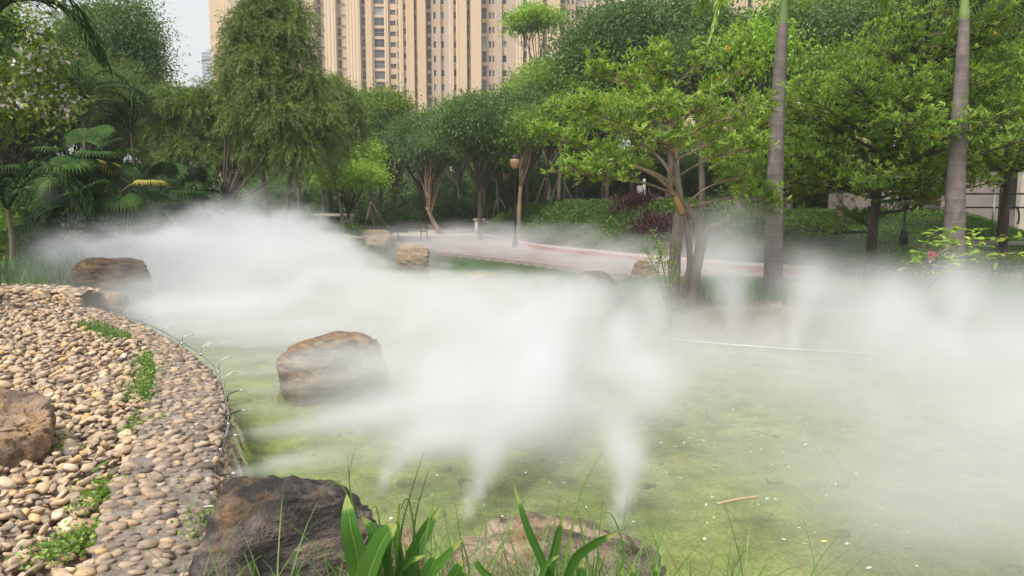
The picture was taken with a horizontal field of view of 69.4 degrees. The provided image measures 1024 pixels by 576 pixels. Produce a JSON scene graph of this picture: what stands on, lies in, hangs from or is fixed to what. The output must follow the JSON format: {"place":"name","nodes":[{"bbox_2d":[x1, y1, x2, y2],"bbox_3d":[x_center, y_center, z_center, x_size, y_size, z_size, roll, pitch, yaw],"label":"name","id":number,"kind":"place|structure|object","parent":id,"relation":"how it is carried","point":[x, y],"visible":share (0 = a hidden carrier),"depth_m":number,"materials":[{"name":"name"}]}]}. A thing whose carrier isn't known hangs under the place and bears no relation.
{"place":"outdoors","nodes":[
{"label":"outdoors","id":0,"kind":"place"},
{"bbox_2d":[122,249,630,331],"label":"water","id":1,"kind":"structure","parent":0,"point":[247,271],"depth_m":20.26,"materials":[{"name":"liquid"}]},
{"bbox_2d":[275,331,390,406],"bbox_3d":[-2.056,0.986,8.547,1.279,0.952,1.010,-1,6,-6],"label":"boulder","id":2,"kind":"object","parent":1,"relation":"in","point":[338,367],"visible":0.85,"depth_m":8.18,"materials":[{"name":"stone"}]},
{"bbox_2d":[93,481,873,575],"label":"foreground grass","id":3,"kind":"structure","parent":0,"point":[597,555],"depth_m":2.73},
{"bbox_2d":[252,444,396,575],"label":"strap leaved plant","id":4,"kind":"object","parent":3,"relation":"on","point":[373,558],"visible":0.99,"depth_m":2.28,"materials":[{"name":"green plant"}]},
{"bbox_2d":[370,450,462,575],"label":"strap leaved plant","id":5,"kind":"object","parent":3,"relation":"on","point":[414,551],"visible":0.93,"depth_m":2.35,"materials":[{"name":"green plant"}]},
{"bbox_2d":[458,449,624,575],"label":"strap leaved plant","id":6,"kind":"object","parent":3,"relation":"on","point":[547,567],"visible":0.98,"depth_m":2.30,"materials":[{"name":"green plant"}]},
{"bbox_2d":[7,0,1001,204],"label":"sky","id":7,"kind":"structure","parent":0,"point":[193,15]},
{"bbox_2d":[0,206,1023,575],"bbox_3d":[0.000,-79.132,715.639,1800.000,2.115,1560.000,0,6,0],"label":"ground","id":8,"kind":"structure","parent":0,"point":[880,434],"depth_m":7.82,"materials":[{"name":"soil"}]},
{"bbox_2d":[0,206,36,264],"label":"shrub","id":9,"kind":"object","parent":8,"relation":"on","point":[3,227],"visible":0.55,"depth_m":17.94,"materials":[{"name":"green plant"}]},
{"bbox_2d":[0,388,56,475],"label":"boulder","id":10,"kind":"object","parent":8,"relation":"on","point":[27,423],"visible":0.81,"depth_m":4.68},
{"bbox_2d":[0,0,56,124],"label":"broadleaf tree","id":11,"kind":"object","parent":8,"relation":"on","point":[8,51],"visible":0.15,"depth_m":24.67,"materials":[{"name":"green plant"}]},
{"bbox_2d":[0,54,93,183],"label":"broadleaf tree","id":12,"kind":"object","parent":8,"relation":"on","point":[20,154],"visible":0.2,"depth_m":26.33,"materials":[{"name":"green plant"}]},
{"bbox_2d":[0,152,95,242],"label":"fan palm","id":13,"kind":"object","parent":8,"relation":"on","point":[10,167],"visible":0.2,"depth_m":19.73,"materials":[{"name":"green plant"}]},
{"bbox_2d":[0,0,97,160],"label":"blossom tree","id":14,"kind":"object","parent":8,"relation":"on","point":[15,94],"visible":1,"depth_m":11.65,"materials":[{"name":"green leaf"},{"name":"grey bark"},{"name":"petal"}]},
{"bbox_2d":[0,161,97,263],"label":"feather palm","id":15,"kind":"object","parent":8,"relation":"on","point":[15,191],"visible":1,"depth_m":16.79,"materials":[{"name":"green plant"}]},
{"bbox_2d":[0,283,100,309],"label":"stone wall","id":16,"kind":"structure","parent":8,"relation":"on","point":[30,296],"depth_m":11.74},
{"bbox_2d":[0,247,101,286],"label":"reeds","id":17,"kind":"object","parent":8,"relation":"on","point":[26,272],"visible":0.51,"depth_m":14.37,"materials":[{"name":"green plant"}]},
{"bbox_2d":[0,0,111,285],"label":"feather palm","id":18,"kind":"object","parent":8,"relation":"on","point":[88,37],"visible":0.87,"depth_m":12.16,"materials":[{"name":"green plant"}]},
{"bbox_2d":[0,176,116,260],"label":"dark bush","id":19,"kind":"object","parent":8,"relation":"on","point":[47,229],"visible":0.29,"depth_m":19.46,"materials":[{"name":"green plant"}]},
{"bbox_2d":[0,179,133,266],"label":"fan palm","id":20,"kind":"object","parent":8,"relation":"on","point":[104,239],"visible":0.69,"depth_m":18.43,"materials":[{"name":"green plant"}]},
{"bbox_2d":[0,306,155,575],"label":"loose pebbles","id":21,"kind":"object","parent":8,"relation":"on","point":[33,327],"visible":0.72,"depth_m":5.70,"materials":[{"name":"stone"}]},
{"bbox_2d":[6,515,134,571],"bbox_3d":[-2.079,1.175,3.475,0.462,0.105,0.574,6,8,41],"label":"weed patch","id":22,"kind":"object","parent":21,"relation":"on","point":[62,545],"visible":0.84,"depth_m":3.41,"materials":[{"name":"green plant"}]},
{"bbox_2d":[71,317,133,341],"bbox_3d":[-5.085,0.493,9.266,2.026,0.189,0.593,6,9,43],"label":"weed patch","id":23,"kind":"object","parent":21,"relation":"on","point":[102,330],"visible":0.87,"depth_m":9.18,"materials":[{"name":"green plant"}]},
{"bbox_2d":[117,348,176,404],"bbox_3d":[-3.405,0.765,6.943,0.531,0.157,2.296,-3,7,-23],"label":"weed patch","id":24,"kind":"object","parent":21,"relation":"on","point":[147,372],"visible":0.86,"depth_m":6.67,"materials":[{"name":"green plant"}]},
{"bbox_2d":[16,53,156,149],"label":"feather palm","id":25,"kind":"object","parent":8,"relation":"on","point":[80,84],"visible":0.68,"depth_m":23.34,"materials":[{"name":"green plant"}]},
{"bbox_2d":[30,125,145,253],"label":"fan palm","id":26,"kind":"object","parent":8,"relation":"on","point":[107,169],"visible":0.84,"depth_m":19.37,"materials":[{"name":"green plant"}]},
{"bbox_2d":[21,35,171,230],"bbox_3d":[-15.215,-5.486,27.794,6.101,7.896,6.251,-4,8,-34],"label":"broadleaf tree","id":27,"kind":"object","parent":8,"relation":"on","point":[105,78],"visible":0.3,"depth_m":27.30,"materials":[{"name":"green plant"}]},
{"bbox_2d":[15,0,192,162],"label":"broadleaf tree","id":28,"kind":"object","parent":8,"relation":"on","point":[128,26],"visible":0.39,"depth_m":30.79,"materials":[{"name":"green plant"}]},
{"bbox_2d":[71,257,152,315],"bbox_3d":[-7.434,-0.017,13.808,1.334,1.132,1.029,-2,7,-17],"label":"boulder","id":29,"kind":"object","parent":8,"relation":"on","point":[131,278],"visible":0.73,"depth_m":13.54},
{"bbox_2d":[98,289,128,314],"bbox_3d":[-6.573,0.291,12.034,0.671,0.516,0.522,0,6,0],"label":"boulder","id":30,"kind":"object","parent":8,"relation":"on","point":[109,299],"visible":0.58,"depth_m":11.85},
{"bbox_2d":[52,158,180,257],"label":"fan palm","id":31,"kind":"object","parent":8,"relation":"on","point":[133,210],"visible":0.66,"depth_m":18.92,"materials":[{"name":"green plant"}]},
{"bbox_2d":[58,186,190,262],"bbox_3d":[-12.636,-2.052,24.035,4.738,2.488,2.933,0,6,0],"label":"dark bush","id":32,"kind":"object","parent":8,"relation":"on","point":[169,233],"visible":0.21,"depth_m":23.98,"materials":[{"name":"green plant"}]},
{"bbox_2d":[63,83,198,259],"bbox_3d":[-12.588,-3.797,24.890,3.905,6.002,4.315,-6,9,-42],"label":"feather palm","id":33,"kind":"object","parent":8,"relation":"on","point":[127,126],"visible":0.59,"depth_m":24.23,"materials":[{"name":"green plant"}]},
{"bbox_2d":[80,148,207,231],"bbox_3d":[-17.516,-4.125,34.008,8.584,4.721,5.760,5,8,36],"label":"understorey bush","id":34,"kind":"object","parent":8,"relation":"on","point":[143,170],"visible":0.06,"depth_m":32.51,"materials":[{"name":"green plant"}]},
{"bbox_2d":[70,306,248,575],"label":"cobble wall","id":35,"kind":"structure","parent":8,"relation":"on","point":[178,458],"depth_m":4.41,"materials":[{"name":"stone"}]},
{"bbox_2d":[56,467,139,522],"bbox_3d":[-2.273,1.113,4.061,0.597,0.099,0.473,4,8,32],"label":"weed patch","id":36,"kind":"object","parent":35,"relation":"on","point":[100,494],"visible":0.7,"depth_m":4.00,"materials":[{"name":"green plant"}]},
{"bbox_2d":[109,307,245,475],"bbox_3d":[-3.586,0.705,7.889,0.840,0.187,9.223,-4,7,-31],"label":"mist pipe","id":37,"kind":"object","parent":35,"relation":"attached to","point":[228,417],"visible":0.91,"depth_m":7.14,"materials":[{"name":"metal"}]},
{"bbox_2d":[108,161,223,272],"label":"fan palm","id":38,"kind":"object","parent":8,"relation":"on","point":[171,170],"visible":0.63,"depth_m":21.62,"materials":[{"name":"green plant"}]},
{"bbox_2d":[128,222,239,264],"bbox_3d":[-12.119,-1.731,26.963,4.248,2.639,2.742,0,6,0],"label":"dark bush","id":39,"kind":"object","parent":8,"relation":"on","point":[203,236],"visible":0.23,"depth_m":26.68,"materials":[{"name":"green plant"}]},
{"bbox_2d":[130,75,253,264],"bbox_3d":[-10.494,-3.776,24.933,3.861,6.784,3.417,-5,8,-40],"label":"weeping tree","id":40,"kind":"object","parent":8,"relation":"on","point":[199,116],"visible":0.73,"depth_m":24.02,"materials":[{"name":"green plant"}]},
{"bbox_2d":[144,161,240,272],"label":"fan palm","id":41,"kind":"object","parent":8,"relation":"on","point":[201,174],"visible":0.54,"depth_m":23.20,"materials":[{"name":"green plant"}]},
{"bbox_2d":[173,202,277,259],"bbox_3d":[-11.062,-1.981,28.000,4.431,2.770,3.158,0,6,0],"label":"dark bush","id":42,"kind":"object","parent":8,"relation":"on","point":[241,247],"visible":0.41,"depth_m":27.74,"materials":[{"name":"green plant"}]},
{"bbox_2d":[207,170,305,221],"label":"understorey bush","id":43,"kind":"object","parent":8,"relation":"on","point":[253,202],"visible":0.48,"depth_m":50.12,"materials":[{"name":"green plant"}]},
{"bbox_2d":[224,205,304,253],"bbox_3d":[-10.637,-2.111,30.959,4.414,2.703,2.842,0,6,0],"label":"dark bush","id":44,"kind":"object","parent":8,"relation":"on","point":[277,226],"visible":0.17,"depth_m":30.67,"materials":[{"name":"green plant"}]},
{"bbox_2d":[199,0,358,271],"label":"weeping tree","id":45,"kind":"object","parent":8,"relation":"on","point":[263,43],"visible":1,"depth_m":22.98,"materials":[{"name":"green plant"}]},
{"bbox_2d":[188,475,383,575],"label":"boulder","id":46,"kind":"object","parent":8,"relation":"on","point":[259,523],"visible":0.81,"depth_m":3.03,"materials":[{"name":"stone"}]},
{"bbox_2d":[255,205,335,250],"bbox_3d":[-9.885,-2.446,32.909,4.258,2.506,2.997,0,6,0],"label":"dark bush","id":47,"kind":"object","parent":8,"relation":"on","point":[307,240],"visible":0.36,"depth_m":32.75,"materials":[{"name":"green plant"}]},
{"bbox_2d":[209,0,399,194],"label":"apartment tower","id":48,"kind":"structure","parent":8,"relation":"on","point":[359,40],"depth_m":205.77,"materials":[{"name":"beige concrete"}]},
{"bbox_2d":[270,69,386,224],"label":"broadleaf tree","id":49,"kind":"object","parent":8,"relation":"on","point":[330,206],"visible":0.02,"depth_m":44.23,"materials":[{"name":"green plant"}]},
{"bbox_2d":[293,69,376,254],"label":"weeping tree","id":50,"kind":"object","parent":8,"relation":"on","point":[352,99],"visible":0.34,"depth_m":29.27,"materials":[{"name":"green plant"}]},
{"bbox_2d":[290,173,402,224],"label":"understorey bush","id":51,"kind":"object","parent":8,"relation":"on","point":[358,210],"visible":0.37,"depth_m":54.34,"materials":[{"name":"green plant"}]},
{"bbox_2d":[334,234,364,252],"bbox_3d":[-6.435,-1.752,29.187,1.196,0.756,1.004,0,6,0],"label":"boulder","id":52,"kind":"object","parent":8,"relation":"on","point":[345,243],"visible":0.97,"depth_m":28.88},
{"bbox_2d":[300,154,403,228],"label":"umbrella tree","id":53,"kind":"object","parent":8,"relation":"on","point":[365,175],"visible":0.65,"depth_m":33.02,"materials":[{"name":"green plant"}]},
{"bbox_2d":[350,137,397,232],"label":"slim tree","id":54,"kind":"object","parent":8,"relation":"on","point":[376,153],"visible":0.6,"depth_m":40.33,"materials":[{"name":"green plant"}]},
{"bbox_2d":[359,229,396,253],"bbox_3d":[-5.677,-1.950,30.888,1.689,1.010,1.366,0,6,0],"label":"boulder","id":55,"kind":"object","parent":8,"relation":"on","point":[379,240],"visible":0.77,"depth_m":30.40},
{"bbox_2d":[347,74,427,228],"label":"broadleaf tree","id":56,"kind":"object","parent":8,"relation":"on","point":[391,103],"visible":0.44,"depth_m":45.05,"materials":[{"name":"green leaf"},{"name":"bark"}]},
{"bbox_2d":[363,193,436,232],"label":"dark bush","id":57,"kind":"object","parent":8,"relation":"on","point":[402,210],"visible":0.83,"depth_m":42.47,"materials":[{"name":"green plant"}]},
{"bbox_2d":[397,244,429,270],"bbox_3d":[-3.160,-0.954,23.671,1.100,0.899,0.894,0,6,0],"label":"boulder","id":58,"kind":"object","parent":8,"relation":"on","point":[412,256],"visible":0.88,"depth_m":23.33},
{"bbox_2d":[398,0,432,182],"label":"apartment tower","id":59,"kind":"structure","parent":8,"relation":"on","point":[415,46],"depth_m":181.36,"materials":[{"name":"beige concrete"}]},
{"bbox_2d":[366,103,471,229],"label":"broadleaf tree","id":60,"kind":"object","parent":8,"relation":"on","point":[410,122],"visible":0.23,"depth_m":41.11,"materials":[{"name":"green plant"}]},
{"bbox_2d":[388,123,467,233],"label":"leaning tree","id":61,"kind":"object","parent":8,"relation":"on","point":[420,154],"visible":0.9,"depth_m":39.23,"materials":[{"name":"green plant"}]},
{"bbox_2d":[401,168,474,226],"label":"understorey bush","id":62,"kind":"object","parent":8,"relation":"on","point":[447,188],"visible":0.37,"depth_m":55.47,"materials":[{"name":"green plant"}]},
{"bbox_2d":[415,84,480,223],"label":"broadleaf tree","id":63,"kind":"object","parent":8,"relation":"on","point":[458,171],"visible":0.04,"depth_m":54.19,"materials":[{"name":"green plant"}]},
{"bbox_2d":[429,194,493,227],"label":"dark bush","id":64,"kind":"object","parent":8,"relation":"on","point":[450,213],"visible":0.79,"depth_m":46.42,"materials":[{"name":"green plant"}]},
{"bbox_2d":[414,82,541,239],"bbox_3d":[-1.226,-5.582,33.281,6.425,7.195,6.959,4,8,32],"label":"broadleaf tree","id":65,"kind":"object","parent":8,"relation":"on","point":[464,122],"visible":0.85,"depth_m":31.61,"materials":[{"name":"green plant"}]},
{"bbox_2d":[463,190,517,220],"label":"dark bush","id":66,"kind":"object","parent":8,"relation":"on","point":[491,202],"visible":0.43,"depth_m":49.39,"materials":[{"name":"green plant"}]},
{"bbox_2d":[471,98,562,240],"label":"slim tree","id":67,"kind":"object","parent":8,"relation":"on","point":[522,130],"visible":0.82,"depth_m":31.03,"materials":[{"name":"green plant"}]},
{"bbox_2d":[478,82,558,205],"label":"broadleaf tree","id":68,"kind":"object","parent":8,"relation":"on","point":[529,98],"visible":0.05,"depth_m":35.82,"materials":[{"name":"green plant"}]},
{"bbox_2d":[467,163,572,210],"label":"understorey bush","id":69,"kind":"object","parent":8,"relation":"on","point":[532,178],"visible":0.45,"depth_m":50.24,"materials":[{"name":"green plant"}]},
{"bbox_2d":[432,0,617,168],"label":"apartment tower","id":70,"kind":"structure","parent":8,"relation":"on","point":[469,46],"depth_m":159.30,"materials":[{"name":"beige concrete"}]},
{"bbox_2d":[492,0,579,158],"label":"slender tree","id":71,"kind":"object","parent":8,"relation":"on","point":[523,19],"visible":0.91,"depth_m":55.58,"materials":[{"name":"green plant"}]},
{"bbox_2d":[518,96,572,215],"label":"slim tree","id":72,"kind":"object","parent":8,"relation":"on","point":[549,155],"visible":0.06,"depth_m":34.48,"materials":[{"name":"green plant"}]},
{"bbox_2d":[440,512,665,575],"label":"boulder","id":73,"kind":"object","parent":8,"relation":"on","point":[493,543],"visible":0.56,"depth_m":3.00,"materials":[{"name":"stone"}]},
{"bbox_2d":[527,89,592,214],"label":"slim tree","id":74,"kind":"object","parent":8,"relation":"on","point":[563,118],"visible":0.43,"depth_m":32.06,"materials":[{"name":"green plant"}]},
{"bbox_2d":[510,45,634,198],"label":"broadleaf tree","id":75,"kind":"object","parent":8,"relation":"on","point":[553,82],"visible":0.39,"depth_m":35.28,"materials":[{"name":"green plant"}]},
{"bbox_2d":[556,147,628,199],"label":"understorey bush","id":76,"kind":"object","parent":8,"relation":"on","point":[593,191],"visible":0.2,"depth_m":47.67,"materials":[{"name":"green plant"}]},
{"bbox_2d":[569,271,620,310],"bbox_3d":[1.735,0.087,15.434,1.115,0.865,0.862,0,6,0],"label":"boulder","id":77,"kind":"object","parent":8,"relation":"on","point":[586,286],"visible":0.85,"depth_m":15.13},
{"bbox_2d":[581,301,611,322],"bbox_3d":[1.562,0.447,13.614,0.499,0.396,0.474,-2,7,-18],"label":"boulder","id":78,"kind":"object","parent":8,"relation":"on","point":[596,311],"visible":1,"depth_m":13.48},
{"bbox_2d":[515,0,694,197],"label":"broadleaf tree","id":79,"kind":"object","parent":8,"relation":"on","point":[568,44],"visible":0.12,"depth_m":34.92,"materials":[{"name":"green plant"}]},
{"bbox_2d":[582,84,642,198],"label":"slim tree","id":80,"kind":"object","parent":8,"relation":"on","point":[632,112],"visible":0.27,"depth_m":32.98,"materials":[{"name":"green plant"}]},
{"bbox_2d":[472,196,764,262],"bbox_3d":[2.954,-2.798,30.628,5.972,1.957,24.822,-3,7,-28],"label":"hedge foliage","id":81,"kind":"object","parent":8,"relation":"on","point":[570,208],"visible":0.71,"depth_m":26.16,"materials":[{"name":"plant"}]},
{"bbox_2d":[228,349,1023,575],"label":"bed stones","id":82,"kind":"object","parent":8,"relation":"on","point":[833,519],"visible":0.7,"depth_m":6.48,"materials":[{"name":"stone"}]},
{"bbox_2d":[596,187,669,218],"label":"red shrub","id":83,"kind":"object","parent":8,"relation":"on","point":[640,199],"visible":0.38,"depth_m":26.53,"materials":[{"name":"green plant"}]},
{"bbox_2d":[614,203,692,246],"bbox_3d":[4.807,-1.893,23.858,3.023,1.730,2.670,0,6,0],"label":"red shrub","id":84,"kind":"object","parent":8,"relation":"on","point":[660,222],"visible":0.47,"depth_m":23.70,"materials":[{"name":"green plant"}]},
{"bbox_2d":[609,146,707,198],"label":"understorey bush","id":85,"kind":"object","parent":8,"relation":"on","point":[690,187],"visible":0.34,"depth_m":44.39,"materials":[{"name":"green plant"}]},
{"bbox_2d":[638,228,681,328],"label":"sapling","id":86,"kind":"object","parent":8,"relation":"on","point":[669,309],"visible":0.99,"depth_m":11.68,"materials":[{"name":"green plant"}]},
{"bbox_2d":[525,34,797,310],"bbox_3d":[2.521,-1.773,11.890,4.245,4.398,3.878,2,7,13],"label":"layered tree","id":87,"kind":"object","parent":8,"relation":"on","point":[677,138],"visible":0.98,"depth_m":11.37,"materials":[{"name":"green plant"}]},
{"bbox_2d":[554,0,775,197],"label":"broadleaf tree","id":88,"kind":"object","parent":8,"relation":"on","point":[666,20],"visible":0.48,"depth_m":33.10,"materials":[{"name":"green plant"}]},
{"bbox_2d":[648,18,759,219],"bbox_3d":[6.250,-5.134,23.606,3.913,6.466,3.626,0,6,0],"label":"slim tree","id":89,"kind":"object","parent":8,"relation":"on","point":[681,57],"visible":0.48,"depth_m":23.21,"materials":[{"name":"green plant"}]},
{"bbox_2d":[472,232,1022,276],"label":"path kerb","id":90,"kind":"structure","parent":8,"relation":"on","point":[721,261],"depth_m":19.61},
{"bbox_2d":[687,6,834,226],"bbox_3d":[7.298,-5.021,22.644,3.907,6.654,4.026,-5,8,-40],"label":"slim tree","id":91,"kind":"object","parent":8,"relation":"on","point":[766,39],"visible":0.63,"depth_m":21.82,"materials":[{"name":"green plant"}]},
{"bbox_2d":[691,95,864,202],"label":"layered tree","id":92,"kind":"object","parent":8,"relation":"on","point":[796,192],"visible":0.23,"depth_m":18.29,"materials":[{"name":"green plant"}]},
{"bbox_2d":[692,0,896,300],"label":"royal palm","id":93,"kind":"object","parent":8,"relation":"on","point":[773,264],"visible":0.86,"depth_m":12.16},
{"bbox_2d":[720,0,903,208],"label":"broadleaf tree","id":94,"kind":"object","parent":8,"relation":"on","point":[794,10],"visible":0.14,"depth_m":32.48,"materials":[{"name":"green plant"}]},
{"bbox_2d":[629,330,1023,357],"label":"bank pipe","id":95,"kind":"object","parent":8,"relation":"on","point":[827,350],"visible":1,"depth_m":9.89,"materials":[{"name":"metal"}]},
{"bbox_2d":[786,26,893,229],"bbox_3d":[9.153,-4.246,20.348,3.549,5.641,3.629,0,6,0],"label":"slim tree","id":96,"kind":"object","parent":8,"relation":"on","point":[831,55],"visible":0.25,"depth_m":20.00,"materials":[{"name":"green plant"}]},
{"bbox_2d":[680,269,1023,307],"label":"bank grass","id":97,"kind":"structure","parent":8,"relation":"on","point":[1004,293],"depth_m":12.30,"materials":[{"name":"plant"}]},
{"bbox_2d":[786,0,958,146],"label":"broadleaf tree","id":98,"kind":"object","parent":8,"relation":"on","point":[858,16],"visible":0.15,"depth_m":31.41,"materials":[{"name":"green plant"}]},
{"bbox_2d":[727,0,1023,280],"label":"layered tree","id":99,"kind":"object","parent":8,"relation":"on","point":[875,114],"visible":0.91,"depth_m":14.27,"materials":[{"name":"green plant"}]},
{"bbox_2d":[783,245,1023,279],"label":"border shrubs","id":100,"kind":"object","parent":8,"relation":"on","point":[893,261],"visible":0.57,"depth_m":16.87,"materials":[{"name":"green plant"}]},
{"bbox_2d":[783,208,1023,272],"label":"ground cover","id":101,"kind":"object","parent":8,"relation":"on","point":[983,221],"visible":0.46,"depth_m":20.56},
{"bbox_2d":[828,152,1023,229],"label":"garden building","id":102,"kind":"structure","parent":8,"relation":"on","point":[1017,183],"depth_m":29.79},
{"bbox_2d":[884,20,1023,107],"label":"slim tree","id":103,"kind":"object","parent":8,"relation":"on","point":[1009,53],"visible":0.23,"depth_m":17.38,"materials":[{"name":"green plant"}]},
{"bbox_2d":[890,0,1023,64],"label":"broadleaf tree","id":104,"kind":"object","parent":8,"relation":"on","point":[1018,24],"visible":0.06,"depth_m":30.24,"materials":[{"name":"green plant"}]},
{"bbox_2d":[897,101,1023,270],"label":"layered tree","id":105,"kind":"object","parent":8,"relation":"on","point":[1016,168],"visible":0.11,"depth_m":16.80,"materials":[{"name":"green plant"}]},
{"bbox_2d":[898,226,1023,313],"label":"flowering shrub","id":106,"kind":"object","parent":8,"relation":"on","point":[910,297],"visible":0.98,"depth_m":10.90,"materials":[{"name":"green plant"}]},
{"bbox_2d":[940,0,1023,296],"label":"royal palm","id":107,"kind":"object","parent":8,"relation":"on","point":[955,205],"visible":0.81,"depth_m":12.73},
{"bbox_2d":[392,236,1021,289],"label":"path","id":108,"kind":"structure","parent":0,"point":[470,247],"depth_m":22.27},
{"bbox_2d":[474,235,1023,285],"bbox_3d":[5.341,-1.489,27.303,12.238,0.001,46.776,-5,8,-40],"label":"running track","id":109,"kind":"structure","parent":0,"point":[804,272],"depth_m":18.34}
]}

